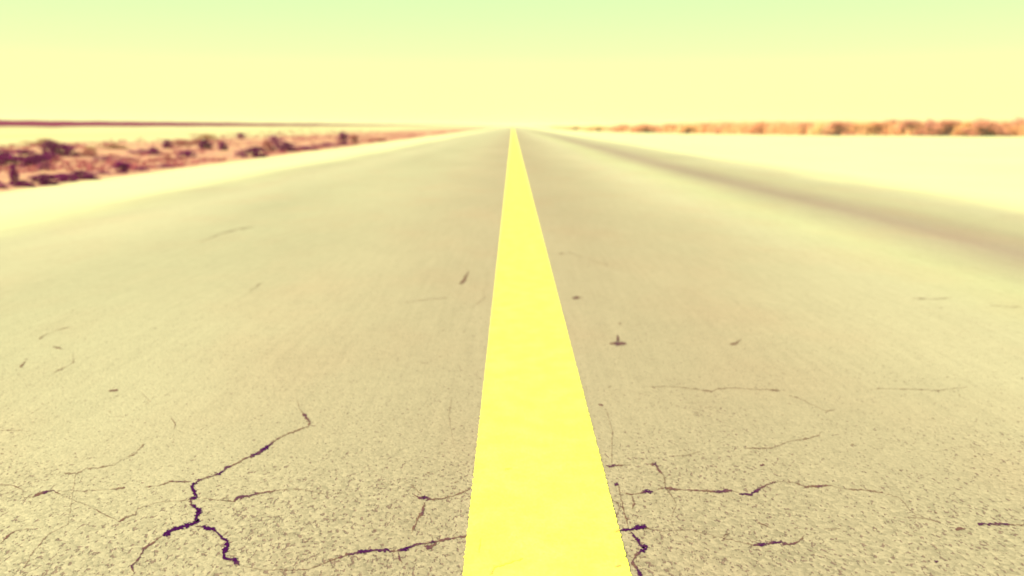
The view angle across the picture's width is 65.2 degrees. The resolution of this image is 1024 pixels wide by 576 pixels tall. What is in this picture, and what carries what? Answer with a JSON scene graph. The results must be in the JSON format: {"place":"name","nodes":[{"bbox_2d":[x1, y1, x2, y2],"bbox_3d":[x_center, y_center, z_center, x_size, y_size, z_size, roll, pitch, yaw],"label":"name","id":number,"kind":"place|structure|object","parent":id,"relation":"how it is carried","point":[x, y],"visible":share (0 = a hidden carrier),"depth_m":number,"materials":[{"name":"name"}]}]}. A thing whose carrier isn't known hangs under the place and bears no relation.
{"place":"outdoors","nodes":[
{"label":"outdoors","id":0,"kind":"place"},
{"bbox_2d":[0,120,497,126],"bbox_3d":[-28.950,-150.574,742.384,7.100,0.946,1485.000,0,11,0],"label":"hills","id":1,"kind":"structure","parent":0,"point":[22,123],"depth_m":59.57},
{"bbox_2d":[0,126,1023,575],"bbox_3d":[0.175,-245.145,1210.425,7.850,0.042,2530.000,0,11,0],"label":"road","id":2,"kind":"structure","parent":0,"point":[340,304],"depth_m":1.87,"materials":[{"name":"beige asphalt"}]},
{"bbox_2d":[1,228,1023,575],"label":"road cracks","id":3,"kind":"object","parent":2,"relation":"on","point":[199,510],"visible":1,"depth_m":1.12,"materials":[{"name":"black asphalt"}]},
{"bbox_2d":[462,128,631,575],"bbox_3d":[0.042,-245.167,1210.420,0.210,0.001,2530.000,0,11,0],"label":"road marking","id":4,"kind":"object","parent":2,"relation":"on","point":[542,505],"visible":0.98,"depth_m":1.38,"materials":[{"name":"yellow paint"}]},
{"bbox_2d":[478,468,620,573],"bbox_3d":[0.050,0.318,1.129,0.191,0.001,0.317,0,11,0],"label":"road marking wear","id":5,"kind":"object","parent":4,"relation":"on","point":[511,561],"visible":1,"depth_m":1.00,"materials":[{"name":"paint"}]},
{"bbox_2d":[0,126,1023,205],"bbox_3d":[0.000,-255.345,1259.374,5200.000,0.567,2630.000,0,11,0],"label":"desert ground","id":6,"kind":"structure","parent":0,"point":[990,164],"depth_m":18.20,"materials":[{"name":"beige sand"}]},
{"bbox_2d":[0,181,9,188],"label":"desert shrub","id":7,"kind":"object","parent":6,"relation":"on","point":[2,186],"visible":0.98,"depth_m":7.11,"materials":[{"name":"brown plant"}]},
{"bbox_2d":[0,148,14,161],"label":"desert shrub","id":8,"kind":"object","parent":6,"relation":"on","point":[6,153],"visible":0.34,"depth_m":12.26,"materials":[{"name":"brown plant"}]},
{"bbox_2d":[8,163,19,185],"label":"desert shrub","id":9,"kind":"object","parent":6,"relation":"on","point":[13,174],"visible":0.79,"depth_m":7.49,"materials":[{"name":"brown plant"}]},
{"bbox_2d":[3,180,36,186],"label":"desert shrub","id":10,"kind":"object","parent":6,"relation":"on","point":[23,183],"visible":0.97,"depth_m":7.30,"materials":[{"name":"brown plant"}]},
{"bbox_2d":[0,149,52,165],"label":"desert shrub","id":11,"kind":"object","parent":6,"relation":"on","point":[16,159],"visible":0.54,"depth_m":11.11,"materials":[{"name":"brown plant"}]},
{"bbox_2d":[17,155,52,167],"bbox_3d":[-6.394,-1.688,10.727,0.442,0.180,0.310,0,11,0],"label":"desert shrub","id":12,"kind":"object","parent":6,"relation":"on","point":[39,159],"visible":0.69,"depth_m":10.69,"materials":[{"name":"brown plant"}]},
{"bbox_2d":[17,138,61,144],"bbox_3d":[-12.437,-3.859,21.171,1.432,0.199,0.508,0,11,0],"label":"desert shrub","id":13,"kind":"object","parent":6,"relation":"on","point":[40,141],"visible":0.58,"depth_m":21.11,"materials":[{"name":"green plant"}]},
{"bbox_2d":[27,173,59,185],"bbox_3d":[-4.439,-1.017,7.530,0.312,0.127,0.231,-6,13,-29],"label":"desert shrub","id":14,"kind":"object","parent":6,"relation":"on","point":[42,179],"visible":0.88,"depth_m":7.52,"materials":[{"name":"brown plant"}]},
{"bbox_2d":[37,163,49,169],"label":"desert shrub","id":15,"kind":"object","parent":6,"relation":"on","point":[39,166],"visible":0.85,"depth_m":10.05,"materials":[{"name":"brown plant"}]},
{"bbox_2d":[39,152,59,161],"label":"desert shrub","id":16,"kind":"object","parent":6,"relation":"on","point":[50,154],"visible":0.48,"depth_m":12.38,"materials":[{"name":"brown plant"}]},
{"bbox_2d":[38,139,65,156],"bbox_3d":[-8.427,-2.563,14.667,0.491,0.343,0.350,0,11,0],"label":"desert shrub","id":17,"kind":"object","parent":6,"relation":"on","point":[51,147],"visible":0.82,"depth_m":14.60,"materials":[{"name":"brown plant"}]},
{"bbox_2d":[45,173,78,181],"bbox_3d":[-4.504,-1.096,7.971,0.373,0.103,0.178,0,11,0],"label":"desert shrub","id":18,"kind":"object","parent":6,"relation":"on","point":[62,177],"visible":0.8,"depth_m":7.95,"materials":[{"name":"brown plant"}]},
{"bbox_2d":[56,142,78,156],"bbox_3d":[-8.196,-2.543,14.724,0.455,0.284,0.325,0,11,0],"label":"desert shrub","id":19,"kind":"object","parent":6,"relation":"on","point":[67,149],"visible":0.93,"depth_m":14.66,"materials":[{"name":"brown plant"}]},
{"bbox_2d":[53,170,102,179],"bbox_3d":[-4.523,-1.171,8.318,0.588,0.112,0.209,0,11,0],"label":"desert shrub","id":20,"kind":"object","parent":6,"relation":"on","point":[82,175],"visible":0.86,"depth_m":8.30,"materials":[{"name":"brown plant"}]},
{"bbox_2d":[74,149,98,156],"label":"desert shrub","id":21,"kind":"object","parent":6,"relation":"on","point":[88,152],"visible":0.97,"depth_m":14.79,"materials":[{"name":"orange plant"}]},
{"bbox_2d":[81,146,97,151],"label":"desert shrub","id":22,"kind":"object","parent":6,"relation":"on","point":[91,147],"visible":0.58,"depth_m":16.82,"materials":[{"name":"orange plant"}]},
{"bbox_2d":[89,171,112,173],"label":"desert shrub","id":23,"kind":"object","parent":6,"relation":"on","point":[102,172],"visible":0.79,"depth_m":9.22,"materials":[{"name":"orange plant"}]},
{"bbox_2d":[90,156,114,160],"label":"desert shrub","id":24,"kind":"object","parent":6,"relation":"on","point":[104,158],"visible":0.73,"depth_m":12.68,"materials":[{"name":"brown plant"}]},
{"bbox_2d":[93,144,128,148],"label":"desert shrub","id":25,"kind":"object","parent":6,"relation":"on","point":[115,146],"visible":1,"depth_m":18.51,"materials":[{"name":"orange plant"}]},
{"bbox_2d":[109,161,131,173],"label":"desert shrub","id":26,"kind":"object","parent":6,"relation":"on","point":[120,165],"visible":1,"depth_m":9.41,"materials":[{"name":"brown plant"}]},
{"bbox_2d":[124,148,148,153],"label":"desert shrub","id":27,"kind":"object","parent":6,"relation":"on","point":[139,151],"visible":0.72,"depth_m":16.30,"materials":[{"name":"orange plant"}]},
{"bbox_2d":[134,167,148,170],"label":"desert shrub","id":28,"kind":"object","parent":6,"relation":"on","point":[141,168],"visible":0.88,"depth_m":9.89,"materials":[{"name":"brown plant"}]},
{"bbox_2d":[146,146,160,154],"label":"desert shrub","id":29,"kind":"object","parent":6,"relation":"on","point":[153,149],"visible":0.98,"depth_m":15.82,"materials":[{"name":"brown plant"}]},
{"bbox_2d":[151,164,174,167],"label":"desert shrub","id":30,"kind":"object","parent":6,"relation":"on","point":[161,166],"visible":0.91,"depth_m":10.62,"materials":[{"name":"orange plant"}]},
{"bbox_2d":[159,154,172,159],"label":"desert shrub","id":31,"kind":"object","parent":6,"relation":"on","point":[166,157],"visible":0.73,"depth_m":12.70,"materials":[{"name":"orange plant"}]},
{"bbox_2d":[162,140,172,148],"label":"desert shrub","id":32,"kind":"object","parent":6,"relation":"on","point":[166,144],"visible":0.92,"depth_m":19.49,"materials":[{"name":"brown plant"}]},
{"bbox_2d":[168,140,193,145],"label":"desert shrub","id":33,"kind":"object","parent":6,"relation":"on","point":[181,142],"visible":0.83,"depth_m":21.72,"materials":[{"name":"orange plant"}]},
{"bbox_2d":[175,150,197,157],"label":"desert shrub","id":34,"kind":"object","parent":6,"relation":"on","point":[187,153],"visible":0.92,"depth_m":14.11,"materials":[{"name":"brown plant"}]},
{"bbox_2d":[179,137,203,144],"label":"desert shrub","id":35,"kind":"object","parent":6,"relation":"on","point":[194,141],"visible":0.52,"depth_m":23.64,"materials":[{"name":"brown plant"}]},
{"bbox_2d":[198,139,212,149],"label":"desert shrub","id":36,"kind":"object","parent":6,"relation":"on","point":[203,144],"visible":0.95,"depth_m":18.74,"materials":[{"name":"brown plant"}]},
{"bbox_2d":[196,134,217,139],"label":"desert shrub","id":37,"kind":"object","parent":6,"relation":"on","point":[208,136],"visible":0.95,"depth_m":29.65,"materials":[{"name":"orange plant"}]},
{"bbox_2d":[218,141,228,149],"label":"desert shrub","id":38,"kind":"object","parent":6,"relation":"on","point":[222,146],"visible":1,"depth_m":17.99,"materials":[{"name":"brown plant"}]},
{"bbox_2d":[0,128,459,172],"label":"dry brush","id":39,"kind":"object","parent":6,"relation":"on","point":[88,166],"visible":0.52,"depth_m":14.75,"materials":[{"name":"brown plant"}]},
{"bbox_2d":[233,149,244,156],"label":"desert shrub","id":40,"kind":"object","parent":6,"relation":"on","point":[242,152],"visible":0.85,"depth_m":14.45,"materials":[{"name":"brown plant"}]},
{"bbox_2d":[235,132,245,138],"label":"desert shrub","id":41,"kind":"object","parent":6,"relation":"on","point":[240,135],"visible":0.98,"depth_m":32.12,"materials":[{"name":"brown plant"}]},
{"bbox_2d":[241,146,267,157],"bbox_3d":[-4.565,-2.398,14.115,0.485,0.219,0.357,0,11,0],"label":"desert shrub","id":42,"kind":"object","parent":6,"relation":"on","point":[253,150],"visible":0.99,"depth_m":14.07,"materials":[{"name":"brown plant"}]},
{"bbox_2d":[260,139,274,151],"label":"desert shrub","id":43,"kind":"object","parent":6,"relation":"on","point":[267,146],"visible":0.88,"depth_m":16.99,"materials":[{"name":"brown plant"}]},
{"bbox_2d":[267,134,285,149],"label":"desert shrub","id":44,"kind":"object","parent":6,"relation":"on","point":[274,139],"visible":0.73,"depth_m":18.61,"materials":[{"name":"brown plant"}]},
{"bbox_2d":[278,141,296,151],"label":"desert shrub","id":45,"kind":"object","parent":6,"relation":"on","point":[287,146],"visible":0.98,"depth_m":17.07,"materials":[{"name":"brown plant"}]},
{"bbox_2d":[293,146,317,149],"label":"desert shrub","id":46,"kind":"object","parent":6,"relation":"on","point":[305,147],"visible":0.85,"depth_m":18.14,"materials":[{"name":"brown plant"}]},
{"bbox_2d":[312,143,338,146],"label":"desert shrub","id":47,"kind":"object","parent":6,"relation":"on","point":[326,144],"visible":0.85,"depth_m":20.86,"materials":[{"name":"brown plant"}]},
{"bbox_2d":[335,131,349,145],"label":"desert shrub","id":48,"kind":"object","parent":6,"relation":"on","point":[343,136],"visible":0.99,"depth_m":22.50,"materials":[{"name":"brown plant"}]},
{"bbox_2d":[348,134,359,144],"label":"desert shrub","id":49,"kind":"object","parent":6,"relation":"on","point":[354,140],"visible":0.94,"depth_m":23.43,"materials":[{"name":"brown plant"}]},
{"bbox_2d":[363,138,389,141],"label":"desert shrub","id":50,"kind":"object","parent":6,"relation":"on","point":[378,139],"visible":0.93,"depth_m":28.18,"materials":[{"name":"orange plant"}]},
{"bbox_2d":[560,126,585,129],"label":"desert bush","id":51,"kind":"object","parent":6,"relation":"on","point":[575,127],"visible":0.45,"depth_m":100.13,"materials":[{"name":"yellow plant"}]},
{"bbox_2d":[579,125,611,131],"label":"desert bush","id":52,"kind":"object","parent":6,"relation":"on","point":[599,127],"visible":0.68,"depth_m":76.63,"materials":[{"name":"yellow plant"}]},
{"bbox_2d":[609,123,635,131],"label":"desert bush","id":53,"kind":"object","parent":6,"relation":"on","point":[619,126],"visible":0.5,"depth_m":66.15,"materials":[{"name":"orange plant"}]},
{"bbox_2d":[631,123,660,132],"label":"desert bush","id":54,"kind":"object","parent":6,"relation":"on","point":[644,126],"visible":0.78,"depth_m":61.48,"materials":[{"name":"orange plant"}]},
{"bbox_2d":[655,123,680,132],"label":"desert bush","id":55,"kind":"object","parent":6,"relation":"on","point":[672,125],"visible":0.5,"depth_m":60.01,"materials":[{"name":"orange plant"}]},
{"bbox_2d":[673,125,703,133],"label":"desert bush","id":56,"kind":"object","parent":6,"relation":"on","point":[689,129],"visible":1,"depth_m":55.19,"materials":[{"name":"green plant"}]},
{"bbox_2d":[696,123,715,132],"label":"desert bush","id":57,"kind":"object","parent":6,"relation":"on","point":[707,124],"visible":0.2,"depth_m":56.58,"materials":[{"name":"orange plant"}]},
{"bbox_2d":[709,122,738,133],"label":"desert bush","id":58,"kind":"object","parent":6,"relation":"on","point":[717,128],"visible":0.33,"depth_m":53.35,"materials":[{"name":"orange plant"}]},
{"bbox_2d":[743,122,771,134],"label":"desert bush","id":59,"kind":"object","parent":6,"relation":"on","point":[759,129],"visible":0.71,"depth_m":49.34,"materials":[{"name":"orange plant"}]},
{"bbox_2d":[765,121,801,133],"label":"desert bush","id":60,"kind":"object","parent":6,"relation":"on","point":[779,122],"visible":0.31,"depth_m":48.45,"materials":[{"name":"orange plant"}]},
{"bbox_2d":[551,118,1023,136],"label":"dry brush","id":61,"kind":"object","parent":6,"relation":"on","point":[790,130],"visible":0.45,"depth_m":47.81,"materials":[{"name":"orange plant"}]},
{"bbox_2d":[796,122,814,134],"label":"desert bush","id":62,"kind":"object","parent":6,"relation":"on","point":[807,124],"visible":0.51,"depth_m":47.51,"materials":[{"name":"orange plant"}]},
{"bbox_2d":[810,123,830,135],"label":"desert bush","id":63,"kind":"object","parent":6,"relation":"on","point":[819,126],"visible":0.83,"depth_m":45.13,"materials":[{"name":"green plant"}]},
{"bbox_2d":[818,120,858,135],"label":"desert bush","id":64,"kind":"object","parent":6,"relation":"on","point":[838,125],"visible":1,"depth_m":43.58,"materials":[{"name":"orange plant"}]},
{"bbox_2d":[847,123,875,134],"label":"desert bush","id":65,"kind":"object","parent":6,"relation":"on","point":[867,132],"visible":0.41,"depth_m":44.98,"materials":[{"name":"orange plant"}]},
{"bbox_2d":[864,121,888,135],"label":"desert bush","id":66,"kind":"object","parent":6,"relation":"on","point":[878,125],"visible":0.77,"depth_m":45.16,"materials":[{"name":"orange plant"}]},
{"bbox_2d":[876,119,902,128],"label":"desert bush","id":67,"kind":"object","parent":6,"relation":"on","point":[895,121],"visible":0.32,"depth_m":45.37,"materials":[{"name":"orange plant"}]},
{"bbox_2d":[892,119,924,135],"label":"desert bush","id":68,"kind":"object","parent":6,"relation":"on","point":[908,123],"visible":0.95,"depth_m":43.98,"materials":[{"name":"orange plant"}]},
{"bbox_2d":[919,118,942,135],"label":"desert bush","id":69,"kind":"object","parent":6,"relation":"on","point":[931,125],"visible":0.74,"depth_m":43.30,"materials":[{"name":"orange plant"}]},
{"bbox_2d":[927,119,965,135],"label":"desert bush","id":70,"kind":"object","parent":6,"relation":"on","point":[945,124],"visible":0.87,"depth_m":42.57,"materials":[{"name":"orange plant"}]},
{"bbox_2d":[950,122,979,135],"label":"desert bush","id":71,"kind":"object","parent":6,"relation":"on","point":[965,125],"visible":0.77,"depth_m":41.86,"materials":[{"name":"orange plant"}]},
{"bbox_2d":[959,117,1015,135],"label":"desert bush","id":72,"kind":"object","parent":6,"relation":"on","point":[984,127],"visible":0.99,"depth_m":41.00,"materials":[{"name":"orange plant"}]},
{"bbox_2d":[1004,116,1023,133],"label":"desert bush","id":73,"kind":"object","parent":6,"relation":"on","point":[1019,121],"visible":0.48,"depth_m":41.51,"materials":[{"name":"orange plant"}]},
{"bbox_2d":[0,0,1023,125],"label":"sky","id":74,"kind":"structure","parent":0,"point":[416,62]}
]}

